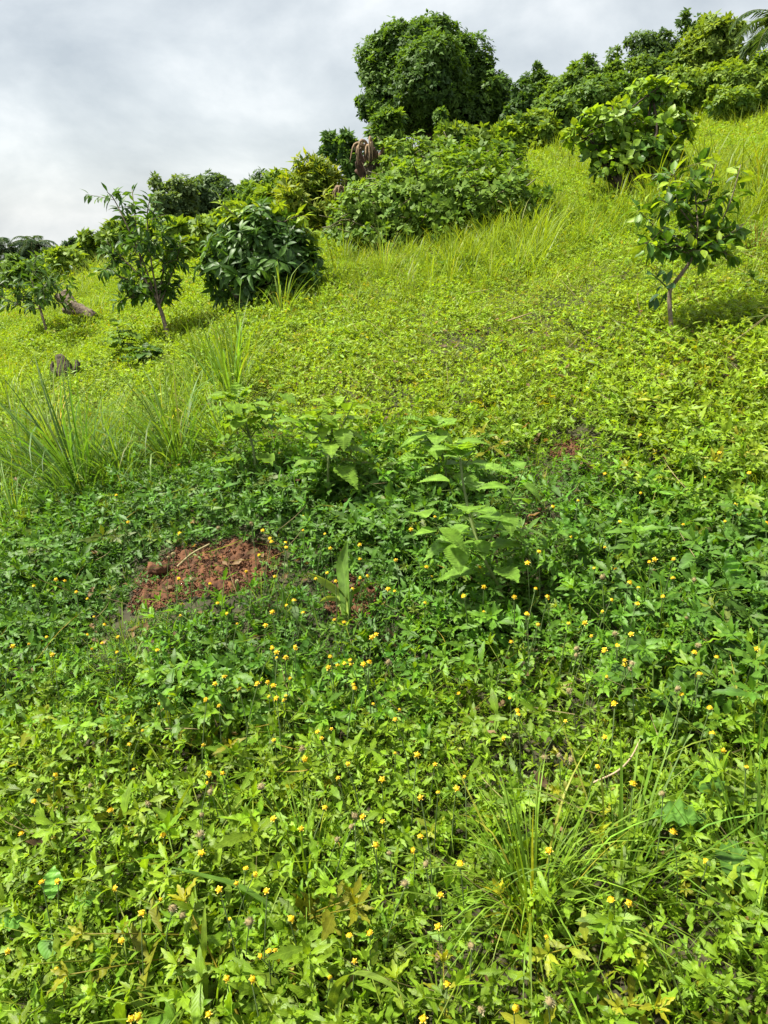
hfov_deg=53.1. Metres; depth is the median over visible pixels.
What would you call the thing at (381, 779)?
yellow wildflower
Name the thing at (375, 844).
yellow wildflower
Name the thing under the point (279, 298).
grass clump
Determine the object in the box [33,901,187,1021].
grass clump
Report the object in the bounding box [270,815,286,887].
yellow wildflower
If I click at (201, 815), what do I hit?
dry seedhead
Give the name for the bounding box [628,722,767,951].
grass clump
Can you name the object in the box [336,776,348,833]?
yellow wildflower
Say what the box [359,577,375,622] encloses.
yellow wildflower
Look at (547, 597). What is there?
yellow wildflower
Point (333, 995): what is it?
single grass
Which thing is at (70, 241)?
skyline tree
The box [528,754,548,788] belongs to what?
dry seedhead
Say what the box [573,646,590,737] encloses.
dry seedhead
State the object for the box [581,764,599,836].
yellow wildflower
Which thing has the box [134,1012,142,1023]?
yellow wildflower
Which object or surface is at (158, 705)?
yellow wildflower
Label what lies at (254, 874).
yellow wildflower
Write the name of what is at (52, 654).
yellow wildflower
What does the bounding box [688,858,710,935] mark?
yellow wildflower
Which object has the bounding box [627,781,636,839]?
yellow wildflower
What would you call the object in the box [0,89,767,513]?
meadow grass
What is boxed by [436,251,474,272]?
leafy weed
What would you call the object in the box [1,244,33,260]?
skyline tree
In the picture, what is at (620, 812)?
grass clump
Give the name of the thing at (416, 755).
yellow wildflower
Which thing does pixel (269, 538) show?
yellow wildflower
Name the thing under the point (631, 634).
yellow wildflower
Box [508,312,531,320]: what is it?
dry stalk
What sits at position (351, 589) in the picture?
yellow wildflower
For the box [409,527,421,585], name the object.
yellow wildflower
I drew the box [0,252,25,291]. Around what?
shrub
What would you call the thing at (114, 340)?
leafy weed
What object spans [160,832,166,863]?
yellow wildflower
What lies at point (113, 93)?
sky
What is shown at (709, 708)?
yellow wildflower
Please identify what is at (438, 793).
yellow wildflower
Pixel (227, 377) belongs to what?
grass clump
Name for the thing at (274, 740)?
yellow wildflower
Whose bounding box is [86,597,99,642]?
yellow wildflower
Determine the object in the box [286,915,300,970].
yellow wildflower
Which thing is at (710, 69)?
shrub
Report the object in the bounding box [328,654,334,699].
yellow wildflower
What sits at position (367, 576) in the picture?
yellow wildflower
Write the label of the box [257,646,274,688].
yellow wildflower
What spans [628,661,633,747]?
dry seedhead
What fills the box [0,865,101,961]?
broadleaf weed
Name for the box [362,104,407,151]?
tree
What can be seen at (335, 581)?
yellow wildflower
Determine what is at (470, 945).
dry seedhead
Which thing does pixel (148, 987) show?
grass clump
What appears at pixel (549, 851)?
yellow wildflower
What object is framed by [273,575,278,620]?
yellow wildflower
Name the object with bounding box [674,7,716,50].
skyline tree
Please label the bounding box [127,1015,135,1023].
yellow wildflower
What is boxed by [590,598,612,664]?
yellow wildflower
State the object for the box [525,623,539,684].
yellow wildflower
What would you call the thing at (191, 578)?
dry seedhead
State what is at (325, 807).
yellow wildflower
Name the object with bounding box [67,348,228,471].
grass clump
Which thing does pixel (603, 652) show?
yellow wildflower
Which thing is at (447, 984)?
yellow wildflower
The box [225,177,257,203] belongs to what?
shrub
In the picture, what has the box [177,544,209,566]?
dry stalk
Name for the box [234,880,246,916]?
yellow wildflower
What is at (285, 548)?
yellow wildflower
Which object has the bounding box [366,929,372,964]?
yellow wildflower
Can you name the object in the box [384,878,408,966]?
dry seedhead
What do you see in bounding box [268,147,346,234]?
shrub
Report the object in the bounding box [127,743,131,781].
yellow wildflower
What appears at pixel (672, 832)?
yellow wildflower
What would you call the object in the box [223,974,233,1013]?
yellow wildflower
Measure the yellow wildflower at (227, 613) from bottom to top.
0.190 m
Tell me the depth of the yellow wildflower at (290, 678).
1.75 m
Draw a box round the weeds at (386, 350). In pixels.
[0,210,767,1023]
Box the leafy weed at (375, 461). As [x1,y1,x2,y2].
[355,458,387,485]
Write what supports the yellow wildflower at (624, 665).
on the ground at (526, 747)
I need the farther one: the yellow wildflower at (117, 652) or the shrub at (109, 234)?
the shrub at (109, 234)
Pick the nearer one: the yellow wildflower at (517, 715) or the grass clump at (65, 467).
the yellow wildflower at (517, 715)
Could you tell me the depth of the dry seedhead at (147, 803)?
1.51 m
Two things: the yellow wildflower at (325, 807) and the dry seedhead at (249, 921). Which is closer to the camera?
the dry seedhead at (249, 921)
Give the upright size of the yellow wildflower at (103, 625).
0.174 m
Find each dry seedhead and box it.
[80,783,91,846]
[138,801,150,846]
[165,902,177,968]
[167,555,170,598]
[171,551,178,616]
[179,911,209,978]
[189,576,195,625]
[195,830,206,889]
[199,812,204,884]
[208,789,220,825]
[244,917,254,961]
[249,521,256,570]
[257,782,283,845]
[291,745,304,809]
[320,836,340,913]
[334,823,354,885]
[351,812,358,880]
[381,659,390,719]
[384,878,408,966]
[386,850,394,910]
[422,860,432,931]
[467,940,474,997]
[476,1006,484,1023]
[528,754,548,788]
[544,996,555,1023]
[556,753,560,818]
[556,755,575,816]
[565,653,579,707]
[565,687,576,733]
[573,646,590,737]
[599,573,605,628]
[601,666,632,733]
[612,631,618,683]
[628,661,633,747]
[653,791,664,878]
[674,685,680,762]
[681,577,696,615]
[695,643,700,671]
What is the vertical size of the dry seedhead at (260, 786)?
0.204 m
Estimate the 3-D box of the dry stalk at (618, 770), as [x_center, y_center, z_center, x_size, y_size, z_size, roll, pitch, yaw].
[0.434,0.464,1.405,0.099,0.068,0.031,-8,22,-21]
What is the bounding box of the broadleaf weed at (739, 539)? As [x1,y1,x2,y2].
[711,519,767,571]
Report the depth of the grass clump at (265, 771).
1.62 m
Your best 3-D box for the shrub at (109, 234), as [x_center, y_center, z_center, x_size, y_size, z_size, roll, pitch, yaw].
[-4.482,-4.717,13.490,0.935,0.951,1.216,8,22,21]
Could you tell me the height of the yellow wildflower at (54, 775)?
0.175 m
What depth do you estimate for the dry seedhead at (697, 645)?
1.54 m
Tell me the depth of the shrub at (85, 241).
13.29 m
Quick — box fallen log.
[54,289,97,318]
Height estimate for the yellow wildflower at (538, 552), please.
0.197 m
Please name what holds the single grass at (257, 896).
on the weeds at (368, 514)
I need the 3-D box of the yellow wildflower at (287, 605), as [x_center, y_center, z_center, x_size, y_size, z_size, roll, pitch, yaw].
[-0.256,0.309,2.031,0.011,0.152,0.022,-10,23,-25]
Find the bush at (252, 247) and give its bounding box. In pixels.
[192,192,326,311]
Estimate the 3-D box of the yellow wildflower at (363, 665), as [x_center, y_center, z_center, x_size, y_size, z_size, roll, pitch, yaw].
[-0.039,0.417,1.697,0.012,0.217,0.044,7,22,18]
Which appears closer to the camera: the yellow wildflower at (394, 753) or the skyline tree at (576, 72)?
the yellow wildflower at (394, 753)
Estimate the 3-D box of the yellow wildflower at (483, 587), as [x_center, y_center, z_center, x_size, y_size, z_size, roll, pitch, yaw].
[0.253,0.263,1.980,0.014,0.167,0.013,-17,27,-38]
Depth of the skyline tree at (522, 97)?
23.65 m
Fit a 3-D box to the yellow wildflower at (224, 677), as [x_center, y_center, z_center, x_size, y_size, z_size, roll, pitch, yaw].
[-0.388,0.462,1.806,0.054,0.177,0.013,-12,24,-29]
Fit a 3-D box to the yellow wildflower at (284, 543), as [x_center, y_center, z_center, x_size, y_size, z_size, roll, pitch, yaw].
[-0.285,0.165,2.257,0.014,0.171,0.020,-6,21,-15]
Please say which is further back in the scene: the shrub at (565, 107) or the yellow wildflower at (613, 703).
the shrub at (565, 107)
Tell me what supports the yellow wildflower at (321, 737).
on the ground at (526, 747)
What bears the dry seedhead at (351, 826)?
on the ground at (526, 747)
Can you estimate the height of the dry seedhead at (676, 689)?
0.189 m
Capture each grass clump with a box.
[0,351,170,505]
[0,375,91,482]
[0,448,67,527]
[1,364,111,447]
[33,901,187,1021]
[35,365,139,444]
[38,390,180,508]
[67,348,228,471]
[78,343,250,481]
[85,889,322,1023]
[140,356,301,476]
[153,310,298,414]
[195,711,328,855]
[202,768,407,958]
[240,260,313,322]
[329,745,721,1023]
[339,211,420,278]
[472,697,767,986]
[573,463,708,533]
[591,541,747,655]
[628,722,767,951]
[660,641,767,791]
[706,402,767,488]
[731,214,767,254]
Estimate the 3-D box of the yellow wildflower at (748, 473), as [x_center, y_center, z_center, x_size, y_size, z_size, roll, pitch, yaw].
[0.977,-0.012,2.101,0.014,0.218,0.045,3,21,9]
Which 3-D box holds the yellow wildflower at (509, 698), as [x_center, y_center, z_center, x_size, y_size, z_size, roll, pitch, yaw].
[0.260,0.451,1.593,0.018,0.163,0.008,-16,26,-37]
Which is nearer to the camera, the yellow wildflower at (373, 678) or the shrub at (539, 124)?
the yellow wildflower at (373, 678)
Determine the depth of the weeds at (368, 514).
1.69 m
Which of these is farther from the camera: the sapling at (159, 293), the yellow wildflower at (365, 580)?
the sapling at (159, 293)
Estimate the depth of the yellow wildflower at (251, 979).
1.16 m
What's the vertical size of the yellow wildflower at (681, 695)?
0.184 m
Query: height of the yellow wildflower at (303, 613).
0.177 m
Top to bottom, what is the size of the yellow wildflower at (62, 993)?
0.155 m
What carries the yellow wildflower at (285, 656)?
on the ground at (526, 747)
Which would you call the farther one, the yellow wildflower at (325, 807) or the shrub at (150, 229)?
the shrub at (150, 229)
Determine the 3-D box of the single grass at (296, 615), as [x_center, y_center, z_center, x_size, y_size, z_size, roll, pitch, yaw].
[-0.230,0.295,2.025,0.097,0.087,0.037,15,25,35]
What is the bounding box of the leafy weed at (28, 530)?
[4,507,46,539]
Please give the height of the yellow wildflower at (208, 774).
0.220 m
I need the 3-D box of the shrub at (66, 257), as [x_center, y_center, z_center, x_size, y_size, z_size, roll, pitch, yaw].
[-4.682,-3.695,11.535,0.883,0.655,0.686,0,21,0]
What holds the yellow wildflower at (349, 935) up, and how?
on the ground at (526, 747)
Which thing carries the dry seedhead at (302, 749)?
on the ground at (526, 747)
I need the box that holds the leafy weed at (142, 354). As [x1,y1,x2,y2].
[119,342,164,362]
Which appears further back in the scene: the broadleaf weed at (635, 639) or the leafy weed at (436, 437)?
the leafy weed at (436, 437)
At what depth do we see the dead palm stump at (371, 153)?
7.51 m
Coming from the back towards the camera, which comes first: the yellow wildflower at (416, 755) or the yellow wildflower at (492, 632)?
the yellow wildflower at (492, 632)
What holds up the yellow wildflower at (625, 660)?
on the ground at (526, 747)
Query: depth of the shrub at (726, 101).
10.87 m
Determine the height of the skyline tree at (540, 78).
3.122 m
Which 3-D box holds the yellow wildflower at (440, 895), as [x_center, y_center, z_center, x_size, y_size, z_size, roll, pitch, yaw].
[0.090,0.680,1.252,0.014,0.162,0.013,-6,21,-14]
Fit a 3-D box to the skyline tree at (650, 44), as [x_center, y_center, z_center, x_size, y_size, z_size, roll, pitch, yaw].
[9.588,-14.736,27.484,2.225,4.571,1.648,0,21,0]
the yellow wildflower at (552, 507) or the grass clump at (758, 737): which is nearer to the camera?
the grass clump at (758, 737)
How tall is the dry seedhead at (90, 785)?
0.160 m
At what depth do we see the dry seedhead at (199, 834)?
1.42 m
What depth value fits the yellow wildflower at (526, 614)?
1.76 m
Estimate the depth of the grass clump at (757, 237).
4.17 m
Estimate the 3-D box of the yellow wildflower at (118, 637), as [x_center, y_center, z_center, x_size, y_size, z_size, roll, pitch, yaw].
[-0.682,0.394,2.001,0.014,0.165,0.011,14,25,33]
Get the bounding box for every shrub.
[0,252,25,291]
[5,251,66,285]
[42,243,95,281]
[59,222,124,268]
[92,218,139,261]
[136,219,159,258]
[152,213,224,264]
[198,198,244,228]
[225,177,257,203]
[242,166,287,213]
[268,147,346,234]
[432,119,527,161]
[489,105,563,156]
[489,118,525,163]
[531,89,584,145]
[559,74,701,194]
[562,71,636,125]
[604,69,647,100]
[661,63,719,116]
[701,55,745,99]
[702,84,761,125]
[716,48,767,115]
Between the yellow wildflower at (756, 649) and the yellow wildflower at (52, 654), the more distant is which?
the yellow wildflower at (52, 654)
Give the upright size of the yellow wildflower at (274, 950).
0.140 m
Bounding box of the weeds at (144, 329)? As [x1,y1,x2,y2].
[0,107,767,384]
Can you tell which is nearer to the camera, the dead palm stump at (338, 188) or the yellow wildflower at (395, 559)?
the yellow wildflower at (395, 559)
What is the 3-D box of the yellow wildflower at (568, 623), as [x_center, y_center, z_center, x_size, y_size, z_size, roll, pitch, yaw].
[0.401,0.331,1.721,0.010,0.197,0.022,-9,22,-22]
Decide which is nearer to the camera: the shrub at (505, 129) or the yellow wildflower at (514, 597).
the yellow wildflower at (514, 597)
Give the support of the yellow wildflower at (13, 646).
on the ground at (526, 747)
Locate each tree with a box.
[0,237,30,260]
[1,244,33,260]
[10,235,57,258]
[38,236,77,254]
[145,170,200,218]
[179,168,235,214]
[222,166,269,203]
[316,126,364,185]
[351,8,514,142]
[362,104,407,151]
[500,71,539,120]
[519,59,557,98]
[539,51,604,100]
[600,43,628,73]
[603,50,674,80]
[622,26,679,70]
[664,8,750,81]
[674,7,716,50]
[727,9,767,66]
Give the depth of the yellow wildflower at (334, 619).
1.88 m
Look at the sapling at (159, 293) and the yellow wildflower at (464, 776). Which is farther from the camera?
the sapling at (159, 293)
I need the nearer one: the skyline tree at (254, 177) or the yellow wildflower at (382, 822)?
the yellow wildflower at (382, 822)
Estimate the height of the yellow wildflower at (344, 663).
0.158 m
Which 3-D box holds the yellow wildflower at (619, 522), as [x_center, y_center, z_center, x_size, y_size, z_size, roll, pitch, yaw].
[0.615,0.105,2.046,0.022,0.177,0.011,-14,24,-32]
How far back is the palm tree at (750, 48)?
15.22 m
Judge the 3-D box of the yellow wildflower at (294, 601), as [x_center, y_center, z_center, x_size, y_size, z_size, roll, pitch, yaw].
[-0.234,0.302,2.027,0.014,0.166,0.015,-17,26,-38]
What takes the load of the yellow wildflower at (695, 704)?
on the ground at (526, 747)
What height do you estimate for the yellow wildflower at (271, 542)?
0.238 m
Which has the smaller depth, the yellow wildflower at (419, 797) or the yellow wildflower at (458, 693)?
the yellow wildflower at (419, 797)
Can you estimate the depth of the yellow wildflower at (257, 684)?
1.70 m
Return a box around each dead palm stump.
[332,185,354,204]
[349,136,384,182]
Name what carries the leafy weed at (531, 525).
on the ground at (526, 747)
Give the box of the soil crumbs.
[126,435,584,619]
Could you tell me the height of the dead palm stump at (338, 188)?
0.516 m
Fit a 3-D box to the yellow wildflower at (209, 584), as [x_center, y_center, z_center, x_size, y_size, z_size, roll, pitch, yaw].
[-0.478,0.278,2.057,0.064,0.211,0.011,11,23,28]
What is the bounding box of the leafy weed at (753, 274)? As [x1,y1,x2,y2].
[737,269,767,292]
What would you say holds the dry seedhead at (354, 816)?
on the ground at (526, 747)
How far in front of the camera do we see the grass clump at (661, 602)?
1.80 m
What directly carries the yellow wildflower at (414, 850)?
on the ground at (526, 747)
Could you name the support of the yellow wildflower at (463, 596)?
on the ground at (526, 747)
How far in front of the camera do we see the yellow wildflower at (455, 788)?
1.40 m
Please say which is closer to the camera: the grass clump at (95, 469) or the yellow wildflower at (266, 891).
the yellow wildflower at (266, 891)
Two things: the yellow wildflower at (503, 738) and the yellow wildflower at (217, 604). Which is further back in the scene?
the yellow wildflower at (217, 604)
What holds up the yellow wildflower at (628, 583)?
on the ground at (526, 747)
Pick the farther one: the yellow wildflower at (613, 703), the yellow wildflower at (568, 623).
the yellow wildflower at (568, 623)
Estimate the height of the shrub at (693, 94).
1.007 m
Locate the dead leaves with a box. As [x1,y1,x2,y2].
[1,275,767,1013]
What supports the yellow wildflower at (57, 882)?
on the ground at (526, 747)
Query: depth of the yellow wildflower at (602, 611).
1.74 m
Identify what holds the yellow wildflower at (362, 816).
on the ground at (526, 747)
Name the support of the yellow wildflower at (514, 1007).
on the ground at (526, 747)
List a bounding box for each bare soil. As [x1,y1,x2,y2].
[130,539,273,612]
[330,585,377,622]
[551,442,577,461]
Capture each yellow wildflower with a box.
[5,644,15,699]
[5,948,28,997]
[18,831,23,893]
[31,799,39,845]
[32,584,42,630]
[38,879,56,953]
[45,636,54,695]
[50,652,59,700]
[52,773,57,820]
[54,578,80,624]
[54,878,60,928]
[54,967,68,1020]
[75,590,82,632]
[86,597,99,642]
[86,633,90,679]
[100,642,118,704]
[102,623,119,674]
[107,808,126,871]
[113,884,118,921]
[115,651,119,717]
[116,636,123,677]
[118,937,130,974]
[123,521,128,568]
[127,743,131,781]
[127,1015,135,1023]
[131,729,143,778]
[132,768,158,819]
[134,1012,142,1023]
[138,910,146,1003]
[155,648,162,680]
[157,702,167,752]
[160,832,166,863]
[163,708,176,764]
[176,577,180,619]
[178,532,196,606]
[198,849,204,898]
[199,781,207,823]
[200,582,211,646]
[201,743,214,796]
[202,698,208,793]
[205,1010,211,1023]
[206,771,211,823]
[210,675,225,732]
[212,682,232,740]
[215,885,236,956]
[216,602,225,646]
[217,704,222,763]
[220,771,230,819]
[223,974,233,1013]
[226,612,229,651]
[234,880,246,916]
[235,871,257,926]
[236,687,248,736]
[243,866,248,919]
[245,570,252,617]
[245,681,259,746]
[248,975,260,1023]
[257,554,271,609]
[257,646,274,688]
[257,953,280,982]
[261,529,274,574]
[263,540,272,609]
[263,623,267,655]
[263,887,269,991]
[264,537,272,592]
[265,680,282,735]
[265,948,271,992]
[270,610,279,660]
[270,683,293,749]
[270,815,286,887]
[270,948,276,992]
[272,738,280,797]
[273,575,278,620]
[274,650,299,725]
[274,656,278,702]
[274,696,283,773]
[282,546,287,615]
[283,541,290,589]
[283,694,286,730]
[284,655,286,691]
[285,604,288,639]
[285,677,291,717]
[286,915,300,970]
[292,599,298,646]
[293,645,296,691]
[296,611,304,645]
[298,826,305,858]
[300,755,307,817]
[304,805,327,885]
[314,577,334,624]
[316,533,325,593]
[320,736,338,810]
[323,572,327,622]
[325,975,332,1012]
[326,665,336,735]
[328,547,334,579]
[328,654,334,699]
[332,618,347,670]
[334,580,337,634]
[335,621,345,666]
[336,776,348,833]
[343,661,347,689]
[345,761,367,856]
[346,686,356,748]
[346,932,352,966]
[348,588,353,630]
[348,658,363,718]
[352,958,356,1004]
[354,574,368,623]
[359,557,368,607]
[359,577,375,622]
[360,814,379,886]
[361,662,371,734]
[362,661,378,721]
[366,635,374,715]
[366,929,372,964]
[367,661,379,719]
[372,841,379,894]
[374,632,393,686]
[378,776,384,818]
[380,819,387,865]
[386,587,390,633]
[393,590,399,641]
[393,718,411,805]
[393,752,395,794]
[394,558,400,615]
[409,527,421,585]
[410,847,417,912]
[411,751,420,829]
[417,794,432,883]
[417,834,428,893]
[419,1014,427,1023]
[423,601,426,648]
[429,762,436,817]
[434,791,439,855]
[434,922,441,978]
[437,892,443,966]
[443,980,450,1023]
[450,785,458,855]
[454,692,460,745]
[456,860,464,922]
[461,594,467,644]
[463,775,466,851]
[482,585,486,627]
[482,610,497,653]
[491,640,512,714]
[502,736,525,815]
[508,697,511,750]
[510,1003,518,1023]
[512,595,516,651]
[514,708,520,772]
[515,712,536,783]
[525,560,529,613]
[525,587,537,643]
[525,611,528,684]
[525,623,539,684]
[534,935,548,988]
[536,550,540,616]
[537,599,548,650]
[540,719,566,771]
[545,594,549,652]
[545,847,553,886]
[546,504,554,551]
[559,621,569,674]
[567,620,587,680]
[571,635,592,697]
[578,650,605,725]
[580,734,606,796]
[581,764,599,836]
[588,567,595,633]
[589,647,607,717]
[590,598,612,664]
[591,610,604,651]
[594,675,608,720]
[598,896,614,967]
[607,700,617,787]
[611,899,632,970]
[613,520,621,559]
[614,663,626,719]
[616,632,633,696]
[620,580,631,639]
[623,658,627,716]
[625,602,639,646]
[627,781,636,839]
[643,557,657,604]
[656,594,664,635]
[660,557,675,615]
[662,693,683,780]
[669,828,677,925]
[685,671,702,732]
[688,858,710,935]
[689,674,700,743]
[691,650,696,684]
[697,705,712,755]
[699,730,714,796]
[700,654,718,707]
[738,765,748,842]
[739,471,750,511]
[751,646,758,689]
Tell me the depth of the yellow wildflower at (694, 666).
1.56 m
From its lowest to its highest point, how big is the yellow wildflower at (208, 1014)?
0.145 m
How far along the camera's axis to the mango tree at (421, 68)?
26.11 m
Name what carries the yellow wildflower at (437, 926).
on the ground at (526, 747)
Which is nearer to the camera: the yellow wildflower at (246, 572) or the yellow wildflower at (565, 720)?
the yellow wildflower at (565, 720)
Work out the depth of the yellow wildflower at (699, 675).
1.49 m
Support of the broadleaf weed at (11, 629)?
on the ground at (526, 747)
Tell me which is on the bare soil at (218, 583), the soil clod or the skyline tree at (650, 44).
the soil clod
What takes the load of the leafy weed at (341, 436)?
on the ground at (526, 747)
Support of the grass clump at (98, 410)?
on the ground at (526, 747)
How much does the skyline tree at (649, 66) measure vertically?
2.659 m
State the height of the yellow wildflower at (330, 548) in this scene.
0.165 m
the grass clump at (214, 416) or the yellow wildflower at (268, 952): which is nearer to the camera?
the yellow wildflower at (268, 952)
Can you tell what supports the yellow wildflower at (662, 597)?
on the ground at (526, 747)
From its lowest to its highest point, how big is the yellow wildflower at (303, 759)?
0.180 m
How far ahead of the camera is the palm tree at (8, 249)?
49.84 m
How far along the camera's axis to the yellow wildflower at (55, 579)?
2.25 m
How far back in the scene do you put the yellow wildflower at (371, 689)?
1.68 m
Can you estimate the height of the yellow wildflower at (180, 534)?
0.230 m
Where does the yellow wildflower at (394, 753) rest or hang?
on the ground at (526, 747)
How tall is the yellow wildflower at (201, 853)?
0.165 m
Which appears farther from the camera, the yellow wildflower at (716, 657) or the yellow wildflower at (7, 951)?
the yellow wildflower at (716, 657)
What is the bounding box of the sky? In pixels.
[0,0,767,257]
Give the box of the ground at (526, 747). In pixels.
[0,129,767,1023]
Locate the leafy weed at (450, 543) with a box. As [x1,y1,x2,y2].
[408,441,540,603]
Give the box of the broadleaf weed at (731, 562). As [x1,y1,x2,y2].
[692,555,767,624]
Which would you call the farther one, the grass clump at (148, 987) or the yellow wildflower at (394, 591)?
the yellow wildflower at (394, 591)
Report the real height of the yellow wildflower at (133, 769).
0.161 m
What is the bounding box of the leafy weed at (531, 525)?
[495,517,566,581]
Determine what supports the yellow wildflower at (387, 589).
on the ground at (526, 747)
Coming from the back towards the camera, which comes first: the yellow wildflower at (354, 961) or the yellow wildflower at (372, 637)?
the yellow wildflower at (372, 637)
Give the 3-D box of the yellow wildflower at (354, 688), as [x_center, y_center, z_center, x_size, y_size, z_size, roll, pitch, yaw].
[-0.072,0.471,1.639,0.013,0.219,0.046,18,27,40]
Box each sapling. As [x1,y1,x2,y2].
[0,250,81,333]
[82,182,203,342]
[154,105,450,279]
[621,147,762,349]
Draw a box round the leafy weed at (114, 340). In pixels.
[97,318,141,357]
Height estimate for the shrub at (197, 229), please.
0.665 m
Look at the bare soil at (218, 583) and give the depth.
2.40 m
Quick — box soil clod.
[147,561,169,575]
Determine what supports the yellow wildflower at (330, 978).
on the ground at (526, 747)
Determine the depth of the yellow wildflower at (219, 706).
1.71 m
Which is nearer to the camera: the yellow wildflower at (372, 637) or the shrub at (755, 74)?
the yellow wildflower at (372, 637)
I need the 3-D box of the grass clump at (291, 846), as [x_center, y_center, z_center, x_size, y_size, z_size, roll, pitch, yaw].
[-0.111,0.669,1.457,0.465,0.350,0.412,0,21,0]
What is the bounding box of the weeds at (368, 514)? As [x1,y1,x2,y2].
[0,328,767,1023]
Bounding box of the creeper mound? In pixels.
[317,128,564,256]
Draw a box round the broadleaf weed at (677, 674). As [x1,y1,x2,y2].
[666,640,767,714]
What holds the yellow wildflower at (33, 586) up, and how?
on the ground at (526, 747)
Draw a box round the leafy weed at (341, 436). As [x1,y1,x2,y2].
[273,395,379,500]
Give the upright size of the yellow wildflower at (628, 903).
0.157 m
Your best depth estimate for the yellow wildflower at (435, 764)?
1.49 m
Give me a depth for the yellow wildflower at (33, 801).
1.60 m
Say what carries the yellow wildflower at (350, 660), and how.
on the ground at (526, 747)
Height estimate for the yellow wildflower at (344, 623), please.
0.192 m
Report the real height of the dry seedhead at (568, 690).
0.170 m
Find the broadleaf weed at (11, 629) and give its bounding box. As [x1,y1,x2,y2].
[0,605,58,636]
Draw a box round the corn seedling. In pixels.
[308,541,375,617]
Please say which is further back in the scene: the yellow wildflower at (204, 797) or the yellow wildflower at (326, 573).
the yellow wildflower at (326, 573)
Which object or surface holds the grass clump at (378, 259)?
on the ground at (526, 747)
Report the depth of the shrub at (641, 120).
6.00 m
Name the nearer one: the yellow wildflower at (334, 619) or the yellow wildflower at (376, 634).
the yellow wildflower at (376, 634)
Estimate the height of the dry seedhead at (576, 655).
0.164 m
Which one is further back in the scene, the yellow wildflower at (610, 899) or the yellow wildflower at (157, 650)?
the yellow wildflower at (157, 650)
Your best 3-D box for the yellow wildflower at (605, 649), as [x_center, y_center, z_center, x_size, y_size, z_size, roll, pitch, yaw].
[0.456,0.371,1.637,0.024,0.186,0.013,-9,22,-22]
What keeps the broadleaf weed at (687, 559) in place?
on the ground at (526, 747)
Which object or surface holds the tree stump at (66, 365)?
on the ground at (526, 747)
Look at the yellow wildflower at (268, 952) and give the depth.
1.21 m
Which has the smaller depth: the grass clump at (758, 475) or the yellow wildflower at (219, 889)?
the yellow wildflower at (219, 889)
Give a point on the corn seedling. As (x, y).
(344, 594)
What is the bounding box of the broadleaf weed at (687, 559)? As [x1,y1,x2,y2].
[675,529,741,582]
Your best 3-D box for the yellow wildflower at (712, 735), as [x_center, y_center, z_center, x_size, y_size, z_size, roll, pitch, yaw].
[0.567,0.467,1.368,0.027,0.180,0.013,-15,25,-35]
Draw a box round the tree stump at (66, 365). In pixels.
[50,354,80,386]
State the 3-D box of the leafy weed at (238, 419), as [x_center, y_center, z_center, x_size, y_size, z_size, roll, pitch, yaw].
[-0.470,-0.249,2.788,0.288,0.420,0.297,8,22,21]
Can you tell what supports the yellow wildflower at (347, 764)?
on the ground at (526, 747)
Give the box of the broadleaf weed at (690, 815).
[651,770,767,885]
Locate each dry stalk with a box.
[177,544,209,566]
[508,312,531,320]
[593,740,640,782]
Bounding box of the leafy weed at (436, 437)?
[398,415,493,495]
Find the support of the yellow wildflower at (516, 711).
on the ground at (526, 747)
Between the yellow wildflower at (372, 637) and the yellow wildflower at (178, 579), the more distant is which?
the yellow wildflower at (178, 579)
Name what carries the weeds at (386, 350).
on the ground at (526, 747)
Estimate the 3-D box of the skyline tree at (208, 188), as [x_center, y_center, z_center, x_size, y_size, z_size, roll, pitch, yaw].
[-7.692,-12.572,34.558,4.738,5.390,2.998,0,21,0]
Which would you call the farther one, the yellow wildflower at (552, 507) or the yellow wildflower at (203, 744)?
the yellow wildflower at (552, 507)
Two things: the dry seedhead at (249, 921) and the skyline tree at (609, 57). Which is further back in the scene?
the skyline tree at (609, 57)
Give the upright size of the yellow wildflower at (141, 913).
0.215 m
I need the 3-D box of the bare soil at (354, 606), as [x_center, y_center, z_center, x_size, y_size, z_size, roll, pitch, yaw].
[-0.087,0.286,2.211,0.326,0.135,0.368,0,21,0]
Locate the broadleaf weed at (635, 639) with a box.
[590,635,706,711]
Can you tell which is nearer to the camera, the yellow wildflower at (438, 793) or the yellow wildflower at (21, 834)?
the yellow wildflower at (438, 793)
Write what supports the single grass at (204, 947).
on the ground at (526, 747)
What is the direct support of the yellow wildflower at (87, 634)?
on the ground at (526, 747)
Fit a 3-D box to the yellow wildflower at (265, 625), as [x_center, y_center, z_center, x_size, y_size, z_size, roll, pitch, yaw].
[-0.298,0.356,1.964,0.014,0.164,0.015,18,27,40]
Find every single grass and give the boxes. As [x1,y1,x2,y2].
[164,866,281,910]
[171,760,209,827]
[201,901,207,1008]
[287,606,314,640]
[327,970,415,1015]
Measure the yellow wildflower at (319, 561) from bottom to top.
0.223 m
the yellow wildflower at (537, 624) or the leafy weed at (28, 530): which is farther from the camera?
the leafy weed at (28, 530)
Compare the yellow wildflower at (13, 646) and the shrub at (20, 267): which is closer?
the yellow wildflower at (13, 646)
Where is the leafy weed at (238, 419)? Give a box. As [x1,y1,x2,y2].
[206,382,295,500]
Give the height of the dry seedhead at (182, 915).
0.183 m
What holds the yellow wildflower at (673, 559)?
on the ground at (526, 747)
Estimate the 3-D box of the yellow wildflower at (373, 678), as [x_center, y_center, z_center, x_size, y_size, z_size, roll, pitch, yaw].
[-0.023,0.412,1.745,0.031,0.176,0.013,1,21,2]
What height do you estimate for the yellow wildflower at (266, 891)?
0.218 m
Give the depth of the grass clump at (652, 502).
2.18 m
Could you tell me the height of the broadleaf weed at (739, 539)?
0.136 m
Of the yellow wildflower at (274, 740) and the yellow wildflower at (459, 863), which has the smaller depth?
the yellow wildflower at (459, 863)

